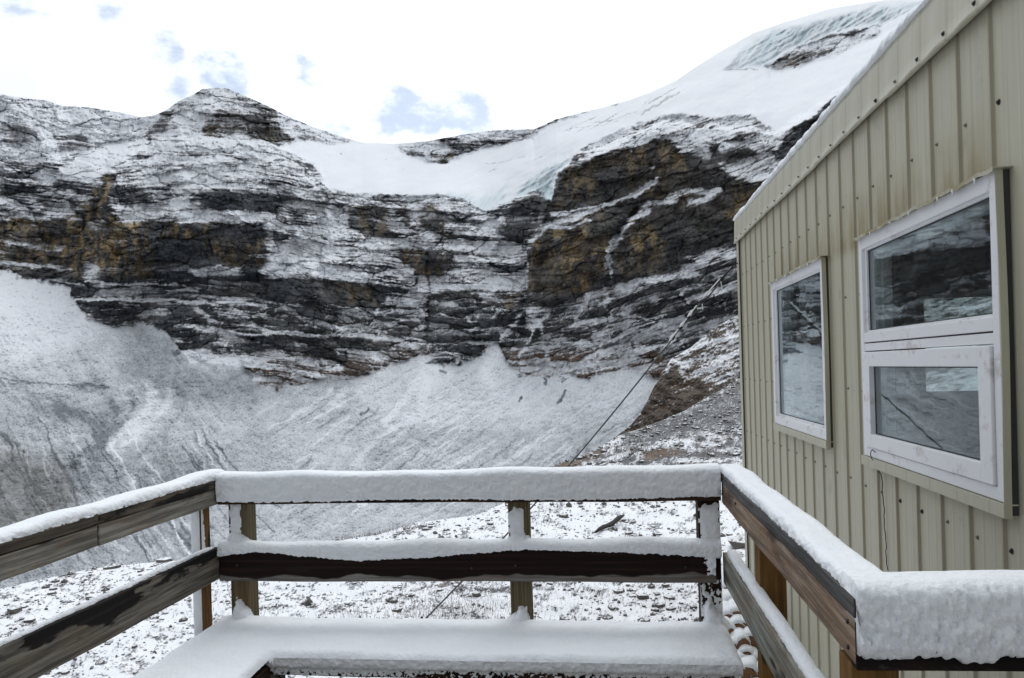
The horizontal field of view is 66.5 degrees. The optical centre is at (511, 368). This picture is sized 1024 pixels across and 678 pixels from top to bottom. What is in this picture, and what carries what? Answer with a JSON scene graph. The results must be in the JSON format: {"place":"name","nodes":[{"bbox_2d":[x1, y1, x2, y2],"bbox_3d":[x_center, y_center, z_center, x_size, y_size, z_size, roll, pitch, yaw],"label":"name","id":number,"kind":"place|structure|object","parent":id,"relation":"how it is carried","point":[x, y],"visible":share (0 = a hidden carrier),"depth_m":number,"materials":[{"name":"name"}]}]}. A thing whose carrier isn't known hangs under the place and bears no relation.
{"place":"outdoors","nodes":[
{"label":"outdoors","id":0,"kind":"place"},
{"bbox_2d":[0,268,657,588],"bbox_3d":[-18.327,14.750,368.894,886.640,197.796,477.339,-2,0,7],"label":"scree slope","id":1,"kind":"structure","parent":0,"point":[92,410],"depth_m":483.57,"materials":[{"name":"white snow"}]},
{"bbox_2d":[0,0,878,143],"label":"sky","id":2,"kind":"structure","parent":0,"point":[367,71],"materials":[{"name":"white"}]},
{"bbox_2d":[0,24,879,389],"bbox_3d":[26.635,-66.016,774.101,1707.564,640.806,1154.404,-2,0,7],"label":"mountain","id":3,"kind":"structure","parent":0,"point":[208,222],"depth_m":610.38,"materials":[{"name":"grey stone"}]},
{"bbox_2d":[59,0,922,209],"bbox_3d":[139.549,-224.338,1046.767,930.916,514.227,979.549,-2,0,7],"label":"glacier","id":4,"kind":"object","parent":3,"relation":"on","point":[738,78],"visible":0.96,"depth_m":789.75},
{"bbox_2d":[0,344,993,677],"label":"ground","id":5,"kind":"structure","parent":0,"point":[664,520],"depth_m":7.97,"materials":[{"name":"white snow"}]},
{"bbox_2d":[7,605,21,614],"bbox_3d":[-4.728,2.308,7.421,0.134,0.129,0.170,-2,0,7],"label":"rock","id":6,"kind":"object","parent":5,"relation":"on","point":[14,609],"visible":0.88,"depth_m":7.37,"materials":[{"name":"stone"}]},
{"bbox_2d":[103,563,120,569],"bbox_3d":[-4.785,2.377,9.341,0.205,0.097,0.106,-2,0,-41],"label":"rock","id":7,"kind":"object","parent":5,"relation":"on","point":[112,566],"visible":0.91,"depth_m":9.30,"materials":[{"name":"stone"}]},
{"bbox_2d":[156,557,171,562],"bbox_3d":[-4.263,2.359,9.572,0.148,0.100,0.186,-2,0,31],"label":"rock","id":8,"kind":"object","parent":5,"relation":"on","point":[163,559],"visible":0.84,"depth_m":9.52,"materials":[{"name":"stone"}]},
{"bbox_2d":[0,381,752,677],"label":"rubble","id":9,"kind":"object","parent":5,"relation":"on","point":[308,601],"visible":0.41,"depth_m":8.35,"materials":[{"name":"stone"}]},
{"bbox_2d":[392,607,402,611],"bbox_3d":[-1.045,2.188,7.064,0.080,0.058,0.094,-2,0,41],"label":"rock","id":10,"kind":"object","parent":5,"relation":"on","point":[397,609],"visible":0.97,"depth_m":7.05,"materials":[{"name":"stone"}]},
{"bbox_2d":[0,463,1023,677],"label":"deck","id":11,"kind":"structure","parent":5,"relation":"on","point":[875,621],"depth_m":3.10,"materials":[{"name":"wood"}]},
{"bbox_2d":[132,615,745,677],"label":"bench","id":12,"kind":"object","parent":11,"relation":"on","point":[249,646],"visible":1,"depth_m":3.02,"materials":[{"name":"white wood"}]},
{"bbox_2d":[559,616,569,619],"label":"rock","id":13,"kind":"object","parent":5,"relation":"on","point":[563,618],"visible":0.59,"depth_m":6.74,"materials":[{"name":"stone"}]},
{"bbox_2d":[602,613,612,619],"bbox_3d":[0.824,2.153,6.750,0.090,0.075,0.140,-2,0,44],"label":"rock","id":14,"kind":"object","parent":5,"relation":"on","point":[607,616],"visible":0.72,"depth_m":6.72,"materials":[{"name":"stone"}]},
{"bbox_2d":[595,515,624,532],"bbox_3d":[1.287,2.023,10.210,0.067,0.101,0.874,-2,0,32],"label":"driftwood","id":15,"kind":"object","parent":5,"relation":"on","point":[614,521],"visible":1,"depth_m":10.17,"materials":[{"name":"grey wood"}]},
{"bbox_2d":[613,588,624,593],"bbox_3d":[1.029,2.127,7.440,0.113,0.068,0.093,-2,0,-29],"label":"rock","id":16,"kind":"object","parent":5,"relation":"on","point":[619,590],"visible":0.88,"depth_m":7.42,"materials":[{"name":"stone"}]},
{"bbox_2d":[651,601,664,607],"bbox_3d":[1.337,2.156,7.107,0.120,0.075,0.095,-2,0,-30],"label":"rock","id":17,"kind":"object","parent":5,"relation":"on","point":[659,604],"visible":0.84,"depth_m":7.08,"materials":[{"name":"stone"}]},
{"bbox_2d":[728,535,744,548],"bbox_3d":[2.639,2.011,8.977,0.280,0.201,0.292,-2,0,23],"label":"rock","id":18,"kind":"object","parent":5,"relation":"on","point":[737,542],"visible":0.56,"depth_m":8.90,"materials":[{"name":"stone"}]},
{"bbox_2d":[737,649,743,657],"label":"firewood log","id":19,"kind":"object","parent":5,"relation":"on","point":[741,654],"visible":0.12,"depth_m":5.48,"materials":[{"name":"brown wood"}]},
{"bbox_2d":[730,635,737,648],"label":"firewood log","id":20,"kind":"object","parent":19,"relation":"on","point":[733,639],"visible":0.16,"depth_m":5.56,"materials":[{"name":"brown wood"}]},
{"bbox_2d":[724,615,735,633],"bbox_3d":[1.573,1.898,5.866,0.141,0.163,0.429,-2,0,1],"label":"firewood log","id":21,"kind":"object","parent":20,"relation":"on","point":[732,628],"visible":0.2,"depth_m":5.68,"materials":[{"name":"brown wood"}]},
{"bbox_2d":[741,655,757,677],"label":"firewood log","id":22,"kind":"object","parent":5,"relation":"on","point":[749,662],"visible":0.39,"depth_m":5.36,"materials":[{"name":"brown wood"}]},
{"bbox_2d":[738,643,753,654],"bbox_3d":[1.683,2.009,5.694,0.120,0.148,0.429,-2,0,9],"label":"firewood log","id":23,"kind":"object","parent":22,"relation":"on","point":[745,649],"visible":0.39,"depth_m":5.50,"materials":[{"name":"brown wood"}]},
{"bbox_2d":[730,627,750,647],"bbox_3d":[1.633,1.944,5.756,0.131,0.161,0.430,-2,0,-3],"label":"firewood log","id":24,"kind":"object","parent":23,"relation":"on","point":[740,635],"visible":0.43,"depth_m":5.57,"materials":[{"name":"brown wood"}]},
{"bbox_2d":[722,600,732,617],"bbox_3d":[1.656,1.846,6.007,0.144,0.159,0.429,-2,0,13],"label":"firewood log","id":25,"kind":"object","parent":24,"relation":"on","point":[726,611],"visible":0.26,"depth_m":5.83,"materials":[{"name":"brown wood"}]},
{"bbox_2d":[721,566,726,588],"bbox_3d":[1.754,1.751,6.347,0.170,0.197,0.431,-2,0,14],"label":"firewood log","id":26,"kind":"object","parent":25,"relation":"on","point":[724,586],"visible":0.07,"depth_m":6.19,"materials":[{"name":"brown wood"}]},
{"bbox_2d":[730,614,745,627],"bbox_3d":[1.700,1.884,5.902,0.141,0.173,0.430,-2,0,13],"label":"firewood log","id":27,"kind":"object","parent":24,"relation":"on","point":[736,619],"visible":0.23,"depth_m":5.72,"materials":[{"name":"brown wood"}]},
{"bbox_2d":[722,589,731,600],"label":"firewood log","id":28,"kind":"object","parent":27,"relation":"on","point":[726,595],"visible":0.2,"depth_m":6.03,"materials":[{"name":"brown wood"}]},
{"bbox_2d":[728,598,740,615],"bbox_3d":[1.715,1.828,6.000,0.136,0.164,0.430,-2,0,14],"label":"firewood log","id":29,"kind":"object","parent":27,"relation":"on","point":[733,607],"visible":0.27,"depth_m":5.83,"materials":[{"name":"brown wood"}]},
{"bbox_2d":[751,646,757,660],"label":"firewood log","id":30,"kind":"object","parent":5,"relation":"on","point":[755,653],"visible":0.2,"depth_m":5.49,"materials":[{"name":"white wood"}]},
{"bbox_2d":[743,626,757,649],"bbox_3d":[1.760,1.938,5.793,0.150,0.173,0.429,-2,0,14],"label":"firewood log","id":31,"kind":"object","parent":30,"relation":"on","point":[750,636],"visible":0.11,"depth_m":5.59,"materials":[{"name":"brown wood"}]},
{"bbox_2d":[733,0,1023,677],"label":"hut","id":32,"kind":"object","parent":5,"relation":"on","point":[886,199],"visible":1,"depth_m":3.80,"materials":[{"name":"beige metal"}]},
{"bbox_2d":[420,261,735,618],"bbox_3d":[0.701,0.691,7.147,3.184,3.391,0.044,-2,0,-16],"label":"guy wire","id":33,"kind":"object","parent":32,"relation":"attached to","point":[688,317],"visible":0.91,"depth_m":7.35,"materials":[{"name":"metal"}]},
{"bbox_2d":[767,255,832,449],"bbox_3d":[1.969,-0.099,5.284,0.150,1.137,1.494,-2,0,7],"label":"window","id":34,"kind":"structure","parent":32,"relation":"in","point":[813,430],"depth_m":5.46,"materials":[{"name":"white plastic"}]},
{"bbox_2d":[870,449,887,569],"bbox_3d":[1.761,0.675,3.746,0.057,0.580,0.060,-2,0,7],"label":"wire","id":35,"kind":"object","parent":32,"relation":"hanging from","point":[884,510],"visible":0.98,"depth_m":3.75,"materials":[{"name":"metal"}]},
{"bbox_2d":[852,165,1018,518],"bbox_3d":[1.719,-0.088,3.221,0.150,1.143,1.450,-2,0,7],"label":"window","id":36,"kind":"structure","parent":32,"relation":"in","point":[987,192],"depth_m":2.88,"materials":[{"name":"white plastic"}]},
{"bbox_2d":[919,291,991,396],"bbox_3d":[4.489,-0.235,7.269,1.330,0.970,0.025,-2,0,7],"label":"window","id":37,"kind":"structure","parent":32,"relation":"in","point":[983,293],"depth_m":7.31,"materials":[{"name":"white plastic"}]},
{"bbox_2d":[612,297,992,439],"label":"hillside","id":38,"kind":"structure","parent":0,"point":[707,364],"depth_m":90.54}
]}

